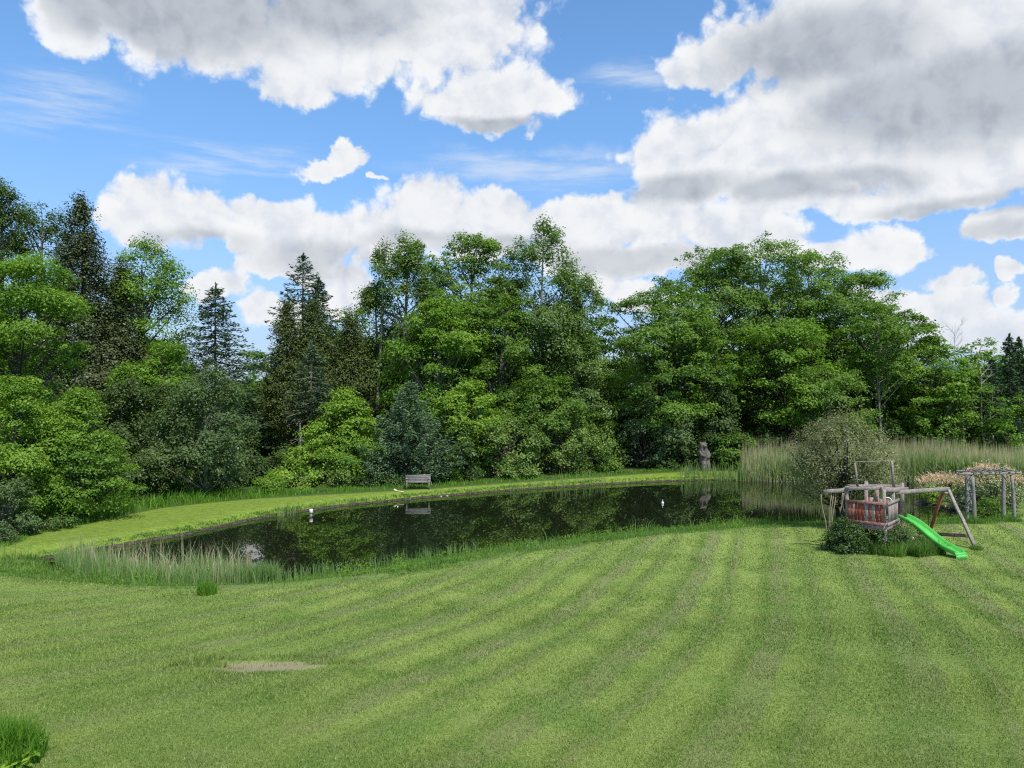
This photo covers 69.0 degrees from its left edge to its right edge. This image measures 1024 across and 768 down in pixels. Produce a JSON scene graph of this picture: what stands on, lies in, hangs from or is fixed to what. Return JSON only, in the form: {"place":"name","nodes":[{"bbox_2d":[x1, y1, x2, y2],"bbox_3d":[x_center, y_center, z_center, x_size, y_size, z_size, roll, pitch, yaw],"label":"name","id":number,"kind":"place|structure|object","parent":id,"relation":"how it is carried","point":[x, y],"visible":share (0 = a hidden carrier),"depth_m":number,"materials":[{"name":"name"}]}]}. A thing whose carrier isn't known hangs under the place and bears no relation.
{"place":"outdoors","nodes":[
{"label":"outdoors","id":0,"kind":"place"},
{"bbox_2d":[0,460,727,546],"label":"meadow grass","id":1,"kind":"structure","parent":0,"point":[192,498],"depth_m":40.99,"materials":[{"name":"green plant"}]},
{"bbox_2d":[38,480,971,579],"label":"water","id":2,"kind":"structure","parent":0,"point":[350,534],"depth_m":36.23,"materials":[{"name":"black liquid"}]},
{"bbox_2d":[277,459,758,517],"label":"young reeds","id":3,"kind":"object","parent":2,"relation":"in","point":[720,475],"visible":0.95,"depth_m":51.83,"materials":[{"name":"green plant"}]},
{"bbox_2d":[0,392,1023,767],"bbox_3d":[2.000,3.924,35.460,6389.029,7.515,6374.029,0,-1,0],"label":"ground","id":4,"kind":"structure","parent":0,"point":[128,526],"depth_m":13.12,"materials":[{"name":"green plant"}]},
{"bbox_2d":[0,177,40,484],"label":"birch tree","id":5,"kind":"object","parent":4,"relation":"on","point":[7,247],"visible":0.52,"depth_m":47.06,"materials":[{"name":"green plant"}]},
{"bbox_2d":[0,474,44,537],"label":"alder shrub","id":6,"kind":"object","parent":4,"relation":"on","point":[8,492],"visible":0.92,"depth_m":30.22,"materials":[{"name":"green plant"}]},
{"bbox_2d":[0,702,58,767],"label":"grass clump","id":7,"kind":"object","parent":4,"relation":"on","point":[15,752],"visible":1,"depth_m":8.45,"materials":[{"name":"green plant"}]},
{"bbox_2d":[0,374,78,515],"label":"maple tree","id":8,"kind":"object","parent":4,"relation":"on","point":[14,455],"visible":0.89,"depth_m":32.14,"materials":[{"name":"green plant"}]},
{"bbox_2d":[4,201,77,455],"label":"birch tree","id":9,"kind":"object","parent":4,"relation":"on","point":[46,230],"visible":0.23,"depth_m":49.94,"materials":[{"name":"green plant"}]},
{"bbox_2d":[4,510,81,533],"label":"shrub","id":10,"kind":"object","parent":4,"relation":"on","point":[66,519],"visible":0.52,"depth_m":31.58,"materials":[{"name":"green plant"}]},
{"bbox_2d":[0,250,104,507],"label":"maple tree","id":11,"kind":"object","parent":4,"relation":"on","point":[31,293],"visible":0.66,"depth_m":35.70,"materials":[{"name":"green plant"}]},
{"bbox_2d":[22,190,137,480],"bbox_3d":[-27.635,-2.819,47.490,6.853,19.524,8.970,0,-1,0],"label":"conifer tree","id":12,"kind":"object","parent":4,"relation":"on","point":[72,253],"visible":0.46,"depth_m":47.63,"materials":[{"name":"green plant"}]},
{"bbox_2d":[16,386,151,518],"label":"maple tree","id":13,"kind":"object","parent":4,"relation":"on","point":[80,401],"visible":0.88,"depth_m":33.39,"materials":[{"name":"green plant"}]},
{"bbox_2d":[69,376,168,479],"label":"poplar tree","id":14,"kind":"object","parent":4,"relation":"on","point":[127,390],"visible":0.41,"depth_m":41.64,"materials":[{"name":"green plant"}]},
{"bbox_2d":[81,253,158,475],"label":"spruce tree","id":15,"kind":"object","parent":4,"relation":"on","point":[123,299],"visible":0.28,"depth_m":49.60,"materials":[{"name":"green plant"}]},
{"bbox_2d":[104,446,176,503],"bbox_3d":[-19.789,4.896,39.514,3.575,3.154,3.593,0,-1,36],"label":"shrub","id":16,"kind":"object","parent":4,"relation":"on","point":[150,475],"visible":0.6,"depth_m":39.10,"materials":[{"name":"green plant"}]},
{"bbox_2d":[92,231,201,441],"bbox_3d":[-25.495,-1.878,52.028,8.351,17.602,8.232,0,-1,0],"label":"maple tree","id":17,"kind":"object","parent":4,"relation":"on","point":[144,246],"visible":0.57,"depth_m":51.62,"materials":[{"name":"green plant"}]},
{"bbox_2d":[101,340,197,449],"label":"maple tree","id":18,"kind":"object","parent":4,"relation":"on","point":[139,371],"visible":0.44,"depth_m":46.03,"materials":[{"name":"green plant"}]},
{"bbox_2d":[58,528,254,583],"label":"dry cattail stalks","id":19,"kind":"object","parent":4,"relation":"on","point":[248,557],"visible":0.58,"depth_m":24.46,"materials":[{"name":"plant"}]},
{"bbox_2d":[122,378,205,492],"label":"poplar tree","id":20,"kind":"object","parent":4,"relation":"on","point":[164,390],"visible":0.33,"depth_m":41.98,"materials":[{"name":"green plant"}]},
{"bbox_2d":[141,363,263,496],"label":"poplar tree","id":21,"kind":"object","parent":4,"relation":"on","point":[211,444],"visible":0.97,"depth_m":40.62,"materials":[{"name":"green plant"}]},
{"bbox_2d":[194,579,218,595],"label":"grass clump","id":22,"kind":"object","parent":4,"relation":"on","point":[206,589],"visible":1,"depth_m":18.77,"materials":[{"name":"green plant"}]},
{"bbox_2d":[150,282,271,468],"bbox_3d":[-20.907,-0.327,51.778,7.944,13.667,8.769,0,-1,0],"label":"spruce tree","id":23,"kind":"object","parent":4,"relation":"on","point":[216,293],"visible":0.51,"depth_m":51.88,"materials":[{"name":"green plant"}]},
{"bbox_2d":[190,456,252,492],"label":"shrub","id":24,"kind":"object","parent":4,"relation":"on","point":[225,485],"visible":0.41,"depth_m":41.84,"materials":[{"name":"green plant"}]},
{"bbox_2d":[195,389,283,453],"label":"background tree","id":25,"kind":"object","parent":4,"relation":"on","point":[261,448],"visible":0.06,"depth_m":68.75,"materials":[{"name":"green plant"}]},
{"bbox_2d":[224,431,274,487],"bbox_3d":[-16.742,4.763,47.186,3.565,3.552,3.301,-1,-1,42],"label":"hazel shrub","id":26,"kind":"object","parent":4,"relation":"on","point":[260,469],"visible":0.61,"depth_m":46.49,"materials":[{"name":"green plant"}]},
{"bbox_2d":[230,348,269,387],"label":"maple tree","id":27,"kind":"object","parent":4,"relation":"on","point":[253,358],"visible":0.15,"depth_m":87.46,"materials":[{"name":"green plant"}]},
{"bbox_2d":[47,537,478,585],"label":"cattails","id":28,"kind":"object","parent":4,"relation":"on","point":[262,573],"visible":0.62,"depth_m":24.07,"materials":[{"name":"green plant"}]},
{"bbox_2d":[251,472,288,492],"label":"shrub","id":29,"kind":"object","parent":4,"relation":"on","point":[269,483],"visible":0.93,"depth_m":43.08,"materials":[{"name":"green plant"}]},
{"bbox_2d":[253,439,302,479],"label":"hazel shrub","id":30,"kind":"object","parent":4,"relation":"on","point":[277,463],"visible":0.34,"depth_m":47.66,"materials":[{"name":"green plant"}]},
{"bbox_2d":[253,294,313,448],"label":"cedar tree","id":31,"kind":"object","parent":4,"relation":"on","point":[280,383],"visible":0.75,"depth_m":54.32,"materials":[{"name":"green plant"}]},
{"bbox_2d":[238,352,332,451],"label":"background tree","id":32,"kind":"object","parent":4,"relation":"on","point":[264,433],"visible":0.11,"depth_m":67.07,"materials":[{"name":"green plant"}]},
{"bbox_2d":[261,461,324,489],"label":"hazel shrub","id":33,"kind":"object","parent":4,"relation":"on","point":[312,475],"visible":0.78,"depth_m":45.49,"materials":[{"name":"green plant"}]},
{"bbox_2d":[276,372,323,461],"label":"spruce tree","id":34,"kind":"object","parent":4,"relation":"on","point":[295,412],"visible":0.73,"depth_m":49.81,"materials":[{"name":"green plant"}]},
{"bbox_2d":[251,252,357,462],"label":"spruce tree","id":35,"kind":"object","parent":4,"relation":"on","point":[305,276],"visible":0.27,"depth_m":59.79,"materials":[{"name":"green plant"}]},
{"bbox_2d":[278,340,338,465],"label":"spruce tree","id":36,"kind":"object","parent":4,"relation":"on","point":[319,387],"visible":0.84,"depth_m":50.03,"materials":[{"name":"green plant"}]},
{"bbox_2d":[278,286,343,465],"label":"cedar tree","id":37,"kind":"object","parent":4,"relation":"on","point":[311,312],"visible":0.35,"depth_m":55.61,"materials":[{"name":"green plant"}]},
{"bbox_2d":[293,463,337,486],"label":"shrub","id":38,"kind":"object","parent":4,"relation":"on","point":[322,479],"visible":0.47,"depth_m":46.14,"materials":[{"name":"green plant"}]},
{"bbox_2d":[290,276,346,463],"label":"spruce tree","id":39,"kind":"object","parent":4,"relation":"on","point":[320,288],"visible":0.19,"depth_m":60.94,"materials":[{"name":"green plant"}]},
{"bbox_2d":[273,386,395,483],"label":"maple tree","id":40,"kind":"object","parent":4,"relation":"on","point":[327,451],"visible":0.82,"depth_m":47.44,"materials":[{"name":"green plant"}]},
{"bbox_2d":[323,466,355,487],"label":"shrub","id":41,"kind":"object","parent":4,"relation":"on","point":[344,479],"visible":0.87,"depth_m":45.31,"materials":[{"name":"green plant"}]},
{"bbox_2d":[322,305,373,451],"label":"maple tree","id":42,"kind":"object","parent":4,"relation":"on","point":[357,314],"visible":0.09,"depth_m":65.56,"materials":[{"name":"green plant"}]},
{"bbox_2d":[318,305,384,459],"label":"cedar tree","id":43,"kind":"object","parent":4,"relation":"on","point":[344,347],"visible":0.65,"depth_m":56.41,"materials":[{"name":"green plant"}]},
{"bbox_2d":[358,278,394,444],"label":"poplar tree","id":44,"kind":"object","parent":4,"relation":"on","point":[375,330],"visible":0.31,"depth_m":58.77,"materials":[{"name":"green plant"}]},
{"bbox_2d":[372,238,395,445],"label":"dead top tree","id":45,"kind":"object","parent":4,"relation":"on","point":[381,333],"visible":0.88,"depth_m":56.99,"materials":[{"name":"brown plant"}]},
{"bbox_2d":[351,228,449,456],"bbox_3d":[-7.931,-2.599,57.716,7.947,19.204,6.810,-1,-1,43],"label":"poplar tree","id":46,"kind":"object","parent":4,"relation":"on","point":[404,264],"visible":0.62,"depth_m":57.01,"materials":[{"name":"green plant"}]},
{"bbox_2d":[19,476,781,559],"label":"bank grass","id":47,"kind":"structure","parent":4,"relation":"on","point":[263,513],"depth_m":39.20,"materials":[{"name":"green plant"}]},
{"bbox_2d":[356,380,467,485],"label":"larch tree","id":48,"kind":"object","parent":4,"relation":"on","point":[407,393],"visible":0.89,"depth_m":47.33,"materials":[{"name":"green plant"}]},
{"bbox_2d":[373,288,493,442],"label":"maple tree","id":49,"kind":"object","parent":4,"relation":"on","point":[455,340],"visible":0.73,"depth_m":53.08,"materials":[{"name":"green plant"}]},
{"bbox_2d":[417,418,478,481],"bbox_3d":[-4.403,4.354,49.527,4.720,4.444,4.608,0,-1,0],"label":"hazel shrub","id":50,"kind":"object","parent":4,"relation":"on","point":[468,445],"visible":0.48,"depth_m":48.81,"materials":[{"name":"green plant"}]},
{"bbox_2d":[421,379,505,476],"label":"maple tree","id":51,"kind":"object","parent":4,"relation":"on","point":[451,402],"visible":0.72,"depth_m":50.16,"materials":[{"name":"green plant"}]},
{"bbox_2d":[412,229,522,460],"bbox_3d":[-3.684,-2.780,60.821,9.854,19.652,11.001,0,-1,0],"label":"locust tree","id":52,"kind":"object","parent":4,"relation":"on","point":[489,246],"visible":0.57,"depth_m":59.84,"materials":[{"name":"green plant"}]},
{"bbox_2d":[447,292,550,456],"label":"maple tree","id":53,"kind":"object","parent":4,"relation":"on","point":[505,321],"visible":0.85,"depth_m":54.99,"materials":[{"name":"green plant"}]},
{"bbox_2d":[0,507,1022,589],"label":"shore grass","id":54,"kind":"structure","parent":4,"relation":"on","point":[427,561],"depth_m":25.94,"materials":[{"name":"green plant"}]},
{"bbox_2d":[472,414,551,479],"bbox_3d":[-0.300,4.276,51.597,6.197,4.655,6.592,0,-1,0],"label":"dogwood bush","id":55,"kind":"object","parent":4,"relation":"on","point":[504,465],"visible":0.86,"depth_m":50.33,"materials":[{"name":"green plant"}]},
{"bbox_2d":[480,373,600,471],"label":"maple tree","id":56,"kind":"object","parent":4,"relation":"on","point":[535,396],"visible":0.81,"depth_m":53.00,"materials":[{"name":"green plant"}]},
{"bbox_2d":[484,211,611,464],"bbox_3d":[2.858,-3.517,59.566,10.198,20.768,9.964,0,-1,-19],"label":"poplar tree","id":57,"kind":"object","parent":4,"relation":"on","point":[563,317],"visible":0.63,"depth_m":58.23,"materials":[{"name":"green plant"}]},
{"bbox_2d":[520,405,610,474],"bbox_3d":[3.741,4.081,53.723,6.641,5.134,6.041,0,-1,0],"label":"dogwood bush","id":58,"kind":"object","parent":4,"relation":"on","point":[563,461],"visible":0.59,"depth_m":52.75,"materials":[{"name":"green plant"}]},
{"bbox_2d":[540,327,622,466],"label":"maple tree","id":59,"kind":"object","parent":4,"relation":"on","point":[588,371],"visible":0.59,"depth_m":56.13,"materials":[{"name":"green plant"}]},
{"bbox_2d":[574,407,627,469],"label":"maple tree","id":60,"kind":"object","parent":4,"relation":"on","point":[602,435],"visible":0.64,"depth_m":55.56,"materials":[{"name":"green plant"}]},
{"bbox_2d":[593,457,624,473],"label":"shrub","id":61,"kind":"object","parent":4,"relation":"on","point":[614,465],"visible":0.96,"depth_m":53.62,"materials":[{"name":"green plant"}]},
{"bbox_2d":[586,343,692,453],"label":"background tree","id":62,"kind":"object","parent":4,"relation":"on","point":[625,397],"visible":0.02,"depth_m":68.72,"materials":[{"name":"green plant"}]},
{"bbox_2d":[601,397,696,468],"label":"apple tree","id":63,"kind":"object","parent":4,"relation":"on","point":[630,438],"visible":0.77,"depth_m":56.45,"materials":[{"name":"green plant"}]},
{"bbox_2d":[572,283,743,464],"bbox_3d":[11.654,-0.646,60.489,13.790,15.381,13.222,0,-1,-33],"label":"maple tree","id":64,"kind":"object","parent":4,"relation":"on","point":[688,356],"visible":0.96,"depth_m":57.59,"materials":[{"name":"green plant"}]},
{"bbox_2d":[655,421,708,467],"bbox_3d":[13.393,4.732,58.436,4.423,3.897,4.642,0,-1,0],"label":"hazel shrub","id":65,"kind":"object","parent":4,"relation":"on","point":[694,457],"visible":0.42,"depth_m":57.60,"materials":[{"name":"green plant"}]},
{"bbox_2d":[640,347,750,436],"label":"background tree","id":66,"kind":"object","parent":4,"relation":"on","point":[698,383],"visible":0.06,"depth_m":69.18,"materials":[{"name":"green plant"}]},
{"bbox_2d":[698,442,710,470],"bbox_3d":[14.303,5.426,55.407,0.905,2.226,0.861,0,-1,-14],"label":"bear carving","id":67,"kind":"object","parent":4,"relation":"on","point":[704,454],"visible":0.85,"depth_m":55.15,"materials":[{"name":"grey wood"}]},
{"bbox_2d":[650,244,774,429],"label":"ash tree","id":68,"kind":"object","parent":4,"relation":"on","point":[728,290],"visible":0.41,"depth_m":65.68,"materials":[{"name":"green plant"}]},
{"bbox_2d":[687,368,756,466],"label":"ivy trunk tree","id":69,"kind":"object","parent":4,"relation":"on","point":[725,424],"visible":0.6,"depth_m":57.44,"materials":[{"name":"green plant"}]},
{"bbox_2d":[707,430,756,470],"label":"hazel shrub","id":70,"kind":"object","parent":4,"relation":"on","point":[731,455],"visible":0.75,"depth_m":55.74,"materials":[{"name":"green plant"}]},
{"bbox_2d":[683,230,839,448],"bbox_3d":[22.204,-3.120,67.347,13.376,20.566,13.442,0,-1,36],"label":"ash tree","id":71,"kind":"object","parent":4,"relation":"on","point":[777,322],"visible":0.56,"depth_m":64.46,"materials":[{"name":"green plant"}]},
{"bbox_2d":[703,340,823,444],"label":"background tree","id":72,"kind":"object","parent":4,"relation":"on","point":[744,421],"visible":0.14,"depth_m":66.45,"materials":[{"name":"green plant"}]},
{"bbox_2d":[731,424,796,459],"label":"hazel shrub","id":73,"kind":"object","parent":4,"relation":"on","point":[759,431],"visible":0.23,"depth_m":59.74,"materials":[{"name":"green plant"}]},
{"bbox_2d":[710,316,855,436],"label":"maple tree","id":74,"kind":"object","parent":4,"relation":"on","point":[785,416],"visible":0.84,"depth_m":60.27,"materials":[{"name":"green plant"}]},
{"bbox_2d":[750,250,882,410],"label":"ash tree","id":75,"kind":"object","parent":4,"relation":"on","point":[835,300],"visible":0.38,"depth_m":65.56,"materials":[{"name":"green plant"}]},
{"bbox_2d":[767,332,887,440],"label":"background tree","id":76,"kind":"object","parent":4,"relation":"on","point":[838,359],"visible":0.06,"depth_m":67.21,"materials":[{"name":"green plant"}]},
{"bbox_2d":[782,364,886,447],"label":"maple tree","id":77,"kind":"object","parent":4,"relation":"on","point":[852,382],"visible":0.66,"depth_m":57.20,"materials":[{"name":"green plant"}]},
{"bbox_2d":[776,400,908,525],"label":"crabapple tree","id":78,"kind":"object","parent":4,"relation":"on","point":[829,469],"visible":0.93,"depth_m":30.18,"materials":[{"name":"green plant"}]},
{"bbox_2d":[817,515,868,555],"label":"rose bush","id":79,"kind":"object","parent":4,"relation":"on","point":[838,545],"visible":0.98,"depth_m":25.29,"materials":[{"name":"green plant"}]},
{"bbox_2d":[818,268,919,436],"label":"maple tree","id":80,"kind":"object","parent":4,"relation":"on","point":[869,281],"visible":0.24,"depth_m":67.58,"materials":[{"name":"green plant"}]},
{"bbox_2d":[842,523,899,555],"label":"rose bush","id":81,"kind":"object","parent":4,"relation":"on","point":[878,536],"visible":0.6,"depth_m":25.07,"materials":[{"name":"green plant"}]},
{"bbox_2d":[829,301,921,446],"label":"maple tree","id":82,"kind":"object","parent":4,"relation":"on","point":[893,367],"visible":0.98,"depth_m":59.74,"materials":[{"name":"green plant"}]},
{"bbox_2d":[736,433,1023,486],"bbox_3d":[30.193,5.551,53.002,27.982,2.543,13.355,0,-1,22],"label":"reed bed","id":83,"kind":"object","parent":4,"relation":"on","point":[926,463],"visible":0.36,"depth_m":50.98,"materials":[{"name":"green plant"}]},
{"bbox_2d":[832,343,929,442],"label":"background tree","id":84,"kind":"object","parent":4,"relation":"on","point":[873,402],"visible":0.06,"depth_m":69.75,"materials":[{"name":"green plant"}]},
{"bbox_2d":[850,413,931,447],"bbox_3d":[30.057,4.576,61.418,7.845,4.291,7.023,0,-1,0],"label":"hazel shrub","id":85,"kind":"object","parent":4,"relation":"on","point":[892,431],"visible":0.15,"depth_m":60.41,"materials":[{"name":"green plant"}]},
{"bbox_2d":[871,517,924,545],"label":"goldenrod bush","id":86,"kind":"object","parent":4,"relation":"on","point":[903,533],"visible":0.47,"depth_m":25.19,"materials":[{"name":"green plant"}]},
{"bbox_2d":[823,461,975,558],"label":"play tower","id":87,"kind":"structure","parent":4,"relation":"on","point":[872,511],"depth_m":25.60,"materials":[{"name":"brown wood"}]},
{"bbox_2d":[863,308,956,438],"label":"maple tree","id":88,"kind":"object","parent":4,"relation":"on","point":[926,328],"visible":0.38,"depth_m":62.81,"materials":[{"name":"green plant"}]},
{"bbox_2d":[888,413,980,449],"bbox_3d":[34.281,4.503,61.517,6.527,4.496,6.312,0,-1,-11],"label":"hazel shrub","id":89,"kind":"object","parent":4,"relation":"on","point":[922,422],"visible":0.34,"depth_m":60.37,"materials":[{"name":"green plant"}]},
{"bbox_2d":[888,335,984,443],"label":"beech tree","id":90,"kind":"object","parent":4,"relation":"on","point":[940,395],"visible":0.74,"depth_m":60.67,"materials":[{"name":"green plant"}]},
{"bbox_2d":[914,470,975,495],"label":"willow shrub","id":91,"kind":"object","parent":4,"relation":"on","point":[943,480],"visible":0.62,"depth_m":42.10,"materials":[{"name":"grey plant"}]},
{"bbox_2d":[922,367,997,444],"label":"beech tree","id":92,"kind":"object","parent":4,"relation":"on","point":[985,409],"visible":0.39,"depth_m":61.05,"materials":[{"name":"green plant"}]},
{"bbox_2d":[941,418,1003,452],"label":"hazel shrub","id":93,"kind":"object","parent":4,"relation":"on","point":[991,443],"visible":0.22,"depth_m":60.89,"materials":[{"name":"green plant"}]},
{"bbox_2d":[942,337,1017,437],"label":"maple tree","id":94,"kind":"object","parent":4,"relation":"on","point":[977,357],"visible":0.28,"depth_m":67.91,"materials":[{"name":"green plant"}]},
{"bbox_2d":[940,459,1023,511],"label":"willow shrub","id":95,"kind":"object","parent":4,"relation":"on","point":[990,481],"visible":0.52,"depth_m":37.58,"materials":[{"name":"plant"}]},
{"bbox_2d":[956,468,1020,519],"bbox_3d":[20.867,5.087,32.771,3.718,2.657,1.653,0,-1,-13],"label":"log arbour","id":96,"kind":"object","parent":4,"relation":"on","point":[973,495],"visible":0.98,"depth_m":32.35,"materials":[{"name":"grey wood"}]},
{"bbox_2d":[968,358,1017,440],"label":"spruce tree","id":97,"kind":"object","parent":4,"relation":"on","point":[991,371],"visible":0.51,"depth_m":61.78,"materials":[{"name":"green plant"}]},
{"bbox_2d":[976,496,1009,518],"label":"spirea shrub","id":98,"kind":"object","parent":4,"relation":"on","point":[988,503],"visible":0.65,"depth_m":34.41,"materials":[{"name":"green plant"}]},
{"bbox_2d":[975,394,1023,451],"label":"maple tree","id":99,"kind":"object","parent":4,"relation":"on","point":[1000,427],"visible":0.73,"depth_m":57.94,"materials":[{"name":"green plant"}]},
{"bbox_2d":[990,332,1023,445],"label":"spruce tree","id":100,"kind":"object","parent":4,"relation":"on","point":[1007,368],"visible":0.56,"depth_m":63.86,"materials":[{"name":"green plant"}]},
{"bbox_2d":[1001,336,1023,442],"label":"spruce tree","id":101,"kind":"object","parent":4,"relation":"on","point":[1018,344],"visible":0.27,"depth_m":64.65,"materials":[{"name":"green plant"}]},
{"bbox_2d":[0,0,1023,384],"label":"sky","id":102,"kind":"structure","parent":0,"point":[250,137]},
{"bbox_2d":[849,530,954,557],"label":"rank grass","id":103,"kind":"structure","parent":0,"point":[918,548],"depth_m":24.66,"materials":[{"name":"green plant"}]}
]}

